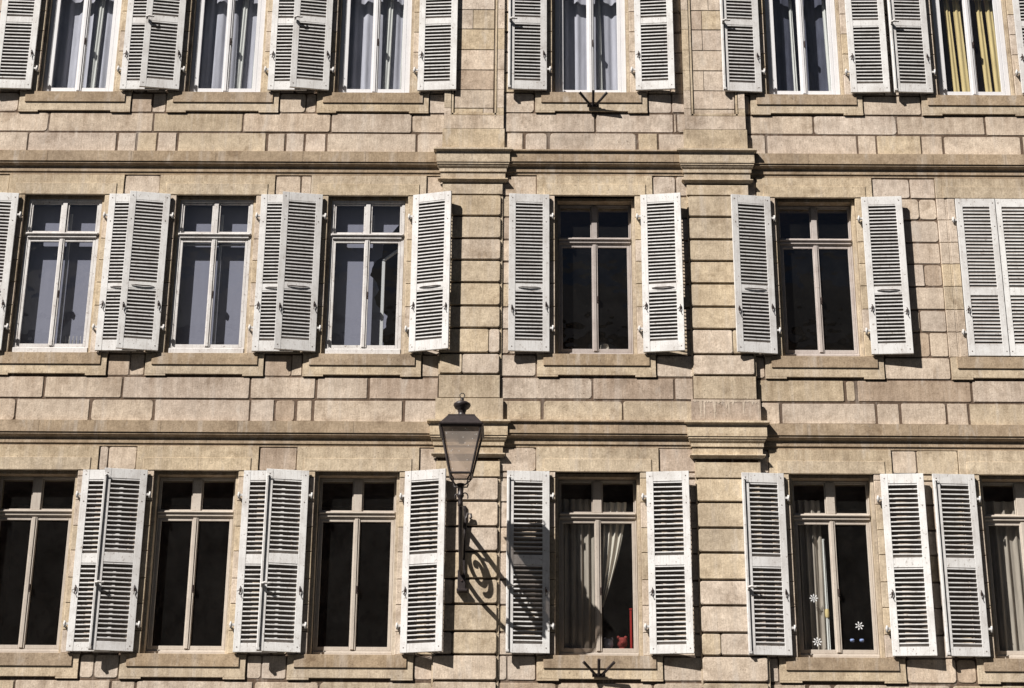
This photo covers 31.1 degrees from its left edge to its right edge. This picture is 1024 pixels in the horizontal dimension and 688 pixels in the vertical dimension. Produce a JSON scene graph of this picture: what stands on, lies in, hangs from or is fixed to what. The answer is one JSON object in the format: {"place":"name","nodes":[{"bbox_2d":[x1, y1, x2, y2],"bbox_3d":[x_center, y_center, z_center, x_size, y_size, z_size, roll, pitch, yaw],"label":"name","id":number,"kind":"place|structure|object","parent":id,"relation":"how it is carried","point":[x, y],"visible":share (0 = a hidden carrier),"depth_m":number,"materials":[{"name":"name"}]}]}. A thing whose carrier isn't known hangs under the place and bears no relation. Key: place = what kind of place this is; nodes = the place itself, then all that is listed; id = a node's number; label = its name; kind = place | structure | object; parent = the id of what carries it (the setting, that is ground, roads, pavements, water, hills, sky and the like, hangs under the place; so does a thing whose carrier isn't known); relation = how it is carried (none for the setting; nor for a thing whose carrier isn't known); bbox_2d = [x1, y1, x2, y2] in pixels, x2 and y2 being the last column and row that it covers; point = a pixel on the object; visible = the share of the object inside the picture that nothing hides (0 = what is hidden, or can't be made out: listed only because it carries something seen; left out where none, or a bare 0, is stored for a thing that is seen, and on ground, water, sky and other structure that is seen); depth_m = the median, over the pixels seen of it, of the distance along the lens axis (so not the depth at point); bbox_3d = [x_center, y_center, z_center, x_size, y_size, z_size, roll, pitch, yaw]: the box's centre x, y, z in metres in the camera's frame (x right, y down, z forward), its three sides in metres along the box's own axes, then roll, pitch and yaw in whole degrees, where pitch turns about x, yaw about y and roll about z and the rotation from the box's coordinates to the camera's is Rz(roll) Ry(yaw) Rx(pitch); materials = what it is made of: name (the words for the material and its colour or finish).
{"place":"outdoors","nodes":[
{"label":"outdoors","id":0,"kind":"place"},
{"label":"ground","id":1,"kind":"structure","parent":0,"visible":0},
{"bbox_2d":[0,0,1023,687],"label":"stone building","id":2,"kind":"structure","parent":1,"relation":"on","point":[738,264],"depth_m":26.99,"materials":[{"name":"stone"}]},
{"bbox_2d":[0,477,74,652],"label":"window","id":3,"kind":"structure","parent":2,"relation":"in","point":[35,514],"depth_m":26.02,"materials":[{"name":"beige paint"}]},
{"bbox_2d":[12,199,102,351],"bbox_3d":[-6.746,-1.009,27.379,1.106,2.509,0.163,0,-21,0],"label":"window","id":4,"kind":"structure","parent":2,"relation":"in","point":[65,234],"depth_m":27.43,"materials":[{"name":"white paint"}]},
{"bbox_2d":[20,205,97,343],"bbox_3d":[-6.745,-1.004,27.518,1.080,2.410,0.024,0,-21,0],"label":"roller blind","id":5,"kind":"object","parent":2,"relation":"attached to","point":[37,312],"visible":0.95,"depth_m":27.50,"materials":[{"name":"grey fabric"}]},
{"bbox_2d":[42,0,121,90],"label":"window","id":6,"kind":"structure","parent":2,"relation":"in","point":[56,4],"depth_m":28.81,"materials":[{"name":"white paint"}]},
{"bbox_2d":[52,0,113,87],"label":"sheer curtain","id":7,"kind":"object","parent":2,"relation":"hanging from","point":[67,47],"visible":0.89,"depth_m":29.04,"materials":[{"name":"white fabric"}]},
{"bbox_2d":[88,0,104,87],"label":"drape","id":8,"kind":"object","parent":2,"relation":"hanging from","point":[94,64],"visible":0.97,"depth_m":28.95,"materials":[{"name":"white fabric"}]},
{"bbox_2d":[146,477,235,653],"bbox_3d":[-4.490,3.112,25.848,1.106,2.574,0.118,0,-21,0],"label":"window","id":9,"kind":"structure","parent":2,"relation":"in","point":[196,515],"depth_m":25.91,"materials":[{"name":"beige paint"}]},
{"bbox_2d":[168,200,253,352],"bbox_3d":[-4.461,-0.997,27.366,1.106,2.509,0.163,0,-21,0],"label":"window","id":10,"kind":"structure","parent":2,"relation":"in","point":[215,238],"depth_m":27.42,"materials":[{"name":"white paint"}]},
{"bbox_2d":[176,205,248,344],"bbox_3d":[-4.460,-0.992,27.505,1.080,2.410,0.024,0,-21,0],"label":"roller blind","id":11,"kind":"object","parent":2,"relation":"attached to","point":[192,307],"visible":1,"depth_m":27.48,"materials":[{"name":"grey fabric"}]},
{"bbox_2d":[189,0,265,91],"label":"window","id":12,"kind":"structure","parent":2,"relation":"in","point":[200,4],"depth_m":28.79,"materials":[{"name":"white paint"}]},
{"bbox_2d":[199,0,257,88],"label":"sheer curtain","id":13,"kind":"object","parent":2,"relation":"hanging from","point":[213,45],"visible":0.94,"depth_m":29.03,"materials":[{"name":"white fabric"}]},
{"bbox_2d":[234,0,248,88],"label":"drape","id":14,"kind":"object","parent":2,"relation":"hanging from","point":[239,67],"visible":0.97,"depth_m":28.94,"materials":[{"name":"white fabric"}]},
{"bbox_2d":[251,25,256,88],"bbox_3d":[-4.025,-4.951,29.051,0.061,2.360,0.036,0,-21,0],"label":"drape","id":15,"kind":"object","parent":2,"relation":"hanging from","point":[253,65],"visible":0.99,"depth_m":28.81,"materials":[{"name":"white fabric"}]},
{"bbox_2d":[312,478,396,654],"bbox_3d":[-2.200,3.124,25.835,1.106,2.574,0.118,0,-21,0],"label":"window","id":16,"kind":"structure","parent":2,"relation":"in","point":[357,516],"depth_m":25.90,"materials":[{"name":"beige paint"}]},
{"bbox_2d":[325,201,404,353],"bbox_3d":[-2.171,-0.971,27.389,1.106,2.509,0.241,0,-21,0],"label":"window","id":17,"kind":"structure","parent":2,"relation":"in","point":[368,237],"depth_m":27.39,"materials":[{"name":"white paint"}]},
{"bbox_2d":[332,206,399,344],"bbox_3d":[-2.170,-0.980,27.492,1.080,2.410,0.024,0,-21,0],"label":"roller blind","id":18,"kind":"object","parent":2,"relation":"attached to","point":[347,304],"visible":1,"depth_m":27.49,"materials":[{"name":"grey fabric"}]},
{"bbox_2d":[338,0,411,92],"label":"window","id":19,"kind":"structure","parent":2,"relation":"in","point":[346,4],"depth_m":28.78,"materials":[{"name":"white paint"}]},
{"bbox_2d":[347,0,403,88],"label":"sheer curtain","id":20,"kind":"object","parent":2,"relation":"hanging from","point":[360,47],"visible":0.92,"depth_m":29.02,"materials":[{"name":"white fabric"}]},
{"bbox_2d":[382,0,393,88],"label":"drape","id":21,"kind":"object","parent":2,"relation":"hanging from","point":[387,66],"visible":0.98,"depth_m":28.93,"materials":[{"name":"white fabric"}]},
{"bbox_2d":[400,5,403,88],"bbox_3d":[-1.715,-4.939,29.038,0.061,2.360,0.036,0,-21,0],"label":"drape","id":22,"kind":"object","parent":2,"relation":"hanging from","point":[401,52],"visible":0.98,"depth_m":28.89,"materials":[{"name":"white fabric"}]},
{"bbox_2d":[438,393,483,592],"bbox_3d":[-0.693,1.997,25.254,0.614,2.553,1.369,0,-21,0],"label":"wall lantern","id":23,"kind":"object","parent":2,"relation":"attached to","point":[461,426],"depth_m":25.03,"materials":[{"name":"metal"}]},
{"bbox_2d":[561,499,594,647],"bbox_3d":[0.916,3.267,25.886,0.480,2.255,0.047,0,-21,0],"label":"curtain","id":24,"kind":"object","parent":2,"relation":"hanging from","point":[578,565],"visible":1,"depth_m":25.87,"materials":[{"name":"grey fabric"}]},
{"bbox_2d":[563,0,617,89],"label":"sheer curtain","id":25,"kind":"object","parent":2,"relation":"hanging from","point":[574,45],"visible":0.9,"depth_m":29.00,"materials":[{"name":"white fabric"}]},
{"bbox_2d":[555,0,626,91],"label":"window","id":26,"kind":"structure","parent":2,"relation":"in","point":[620,4],"depth_m":28.78,"materials":[{"name":"white paint"}]},
{"bbox_2d":[579,90,607,106],"bbox_3d":[1.243,-3.763,28.159,0.452,0.227,0.169,0,-21,0],"label":"flag holder","id":27,"kind":"object","parent":2,"relation":"attached to","point":[589,104],"visible":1,"depth_m":28.15,"materials":[{"name":"metal"}]},
{"bbox_2d":[558,205,633,353],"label":"window","id":28,"kind":"structure","parent":2,"relation":"in","point":[594,243],"depth_m":27.50,"materials":[{"name":"grey paint"}]},
{"bbox_2d":[558,480,638,655],"bbox_3d":[1.207,3.141,25.816,1.106,2.574,0.118,0,-21,0],"label":"window","id":29,"kind":"structure","parent":2,"relation":"in","point":[597,517],"depth_m":25.88,"materials":[{"name":"beige paint"}]},
{"bbox_2d":[582,659,615,676],"bbox_3d":[1.178,4.388,24.951,0.452,0.227,0.169,0,-21,0],"label":"flag holder","id":30,"kind":"object","parent":2,"relation":"attached to","point":[598,674],"visible":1,"depth_m":24.94,"materials":[{"name":"metal"}]},
{"bbox_2d":[597,0,602,89],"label":"drape","id":31,"kind":"object","parent":2,"relation":"hanging from","point":[600,82],"visible":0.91,"depth_m":28.90,"materials":[{"name":"grey fabric"}]},
{"bbox_2d":[600,344,608,348],"bbox_3d":[1.369,0.155,27.167,0.170,0.300,0.170,0,-21,0],"label":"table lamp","id":32,"kind":"object","parent":2,"relation":"on","point":[604,346],"visible":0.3,"depth_m":27.16,"materials":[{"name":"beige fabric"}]},
{"bbox_2d":[603,637,613,647],"bbox_3d":[1.327,4.236,25.543,0.218,0.340,0.186,10,-23,-23],"label":"soft toy","id":33,"kind":"object","parent":2,"relation":"on","point":[607,643],"visible":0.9,"depth_m":25.53,"materials":[{"name":"grey fabric"}]},
{"bbox_2d":[601,502,625,607],"bbox_3d":[1.429,2.970,25.982,0.400,1.525,0.043,0,-21,0],"label":"curtain","id":34,"kind":"object","parent":2,"relation":"hanging from","point":[611,536],"visible":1,"depth_m":26.03,"materials":[{"name":"beige fabric"}]},
{"bbox_2d":[617,636,627,648],"bbox_3d":[1.516,4.228,25.546,0.231,0.360,0.197,10,-23,-23],"label":"soft toy","id":35,"kind":"object","parent":2,"relation":"on","point":[622,643],"visible":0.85,"depth_m":25.53,"materials":[{"name":"red fabric"}]},
{"bbox_2d":[629,608,631,648],"bbox_3d":[1.656,3.995,25.600,0.040,0.640,0.036,0,-21,0],"label":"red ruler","id":36,"kind":"object","parent":2,"relation":"on","point":[630,609],"visible":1,"depth_m":25.61,"materials":[{"name":"plastic"}]},
{"bbox_2d":[788,0,797,90],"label":"drape","id":37,"kind":"object","parent":2,"relation":"hanging from","point":[793,49],"visible":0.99,"depth_m":28.90,"materials":[{"name":"white fabric"}]},
{"bbox_2d":[773,0,828,90],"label":"sheer curtain","id":38,"kind":"object","parent":2,"relation":"hanging from","point":[817,77],"visible":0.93,"depth_m":28.99,"materials":[{"name":"grey fabric"}]},
{"bbox_2d":[765,0,840,94],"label":"window","id":39,"kind":"structure","parent":2,"relation":"in","point":[830,5],"depth_m":28.75,"materials":[{"name":"white paint"}]},
{"bbox_2d":[794,500,827,649],"bbox_3d":[4.184,3.283,25.866,0.390,2.255,0.049,0,-21,0],"label":"curtain","id":40,"kind":"object","parent":2,"relation":"hanging from","point":[811,573],"visible":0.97,"depth_m":25.86,"materials":[{"name":"grey fabric"}]},
{"bbox_2d":[813,637,821,645],"bbox_3d":[4.221,4.116,25.432,0.132,0.132,0.001,0,-21,0],"label":"flower sticker","id":41,"kind":"object","parent":2,"relation":"attached to","point":[817,641],"visible":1,"depth_m":25.43,"materials":[{"name":"white plastic"}]},
{"bbox_2d":[778,206,859,355],"bbox_3d":[4.549,-0.917,27.401,1.106,2.509,0.118,0,-21,0],"label":"window","id":42,"kind":"structure","parent":2,"relation":"in","point":[815,244],"depth_m":27.48,"materials":[{"name":"grey paint"}]},
{"bbox_2d":[821,0,830,90],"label":"drape","id":43,"kind":"object","parent":2,"relation":"hanging from","point":[826,38],"visible":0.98,"depth_m":28.94,"materials":[{"name":"white fabric"}]},
{"bbox_2d":[822,539,830,649],"bbox_3d":[4.400,3.528,25.740,0.050,1.650,0.031,5,-22,-10],"label":"drape","id":44,"kind":"object","parent":2,"relation":"hanging from","point":[826,603],"visible":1,"depth_m":25.74,"materials":[{"name":"white fabric"}]},
{"bbox_2d":[825,609,829,616],"bbox_3d":[4.396,3.757,25.654,0.060,0.120,0.060,0,-21,0],"label":"curtain tie","id":45,"kind":"object","parent":44,"relation":"attached to","point":[827,613],"visible":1,"depth_m":25.64,"materials":[{"name":"yellow fabric"}]},
{"bbox_2d":[792,481,879,657],"bbox_3d":[4.520,3.158,25.797,1.106,2.574,0.118,0,-21,0],"label":"window","id":46,"kind":"structure","parent":2,"relation":"in","point":[831,518],"depth_m":25.86,"materials":[{"name":"beige paint"}]},
{"bbox_2d":[943,0,959,91],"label":"drape","id":47,"kind":"object","parent":2,"relation":"hanging from","point":[954,73],"visible":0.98,"depth_m":28.88,"materials":[{"name":"yellow fabric"}]},
{"bbox_2d":[952,0,969,91],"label":"drape","id":48,"kind":"object","parent":2,"relation":"hanging from","point":[964,76],"visible":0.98,"depth_m":28.88,"materials":[{"name":"yellow fabric"}]},
{"bbox_2d":[939,0,994,91],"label":"sheer curtain","id":49,"kind":"object","parent":2,"relation":"hanging from","point":[979,72],"visible":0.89,"depth_m":29.00,"materials":[{"name":"fabric"}]},
{"bbox_2d":[932,0,1010,94],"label":"window","id":50,"kind":"structure","parent":2,"relation":"in","point":[996,4],"depth_m":28.73,"materials":[{"name":"white paint"}]},
{"bbox_2d":[974,0,992,91],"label":"drape","id":51,"kind":"object","parent":2,"relation":"hanging from","point":[985,63],"visible":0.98,"depth_m":28.88,"materials":[{"name":"yellow fabric"}]},
{"bbox_2d":[984,0,1000,91],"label":"drape","id":52,"kind":"object","parent":2,"relation":"hanging from","point":[992,40],"visible":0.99,"depth_m":28.91,"materials":[{"name":"yellow fabric"}]},
{"bbox_2d":[966,210,1023,338],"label":"window","id":53,"kind":"structure","parent":2,"relation":"in","point":[987,210],"depth_m":27.59,"materials":[{"name":"grey paint"}]},
{"bbox_2d":[982,482,1023,658],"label":"window","id":54,"kind":"structure","parent":2,"relation":"in","point":[1017,519],"depth_m":26.02,"materials":[{"name":"beige paint"}]},
{"bbox_2d":[984,501,1023,650],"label":"curtain","id":55,"kind":"object","parent":2,"relation":"hanging from","point":[1007,566],"visible":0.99,"depth_m":25.85,"materials":[{"name":"grey fabric"}]}
]}

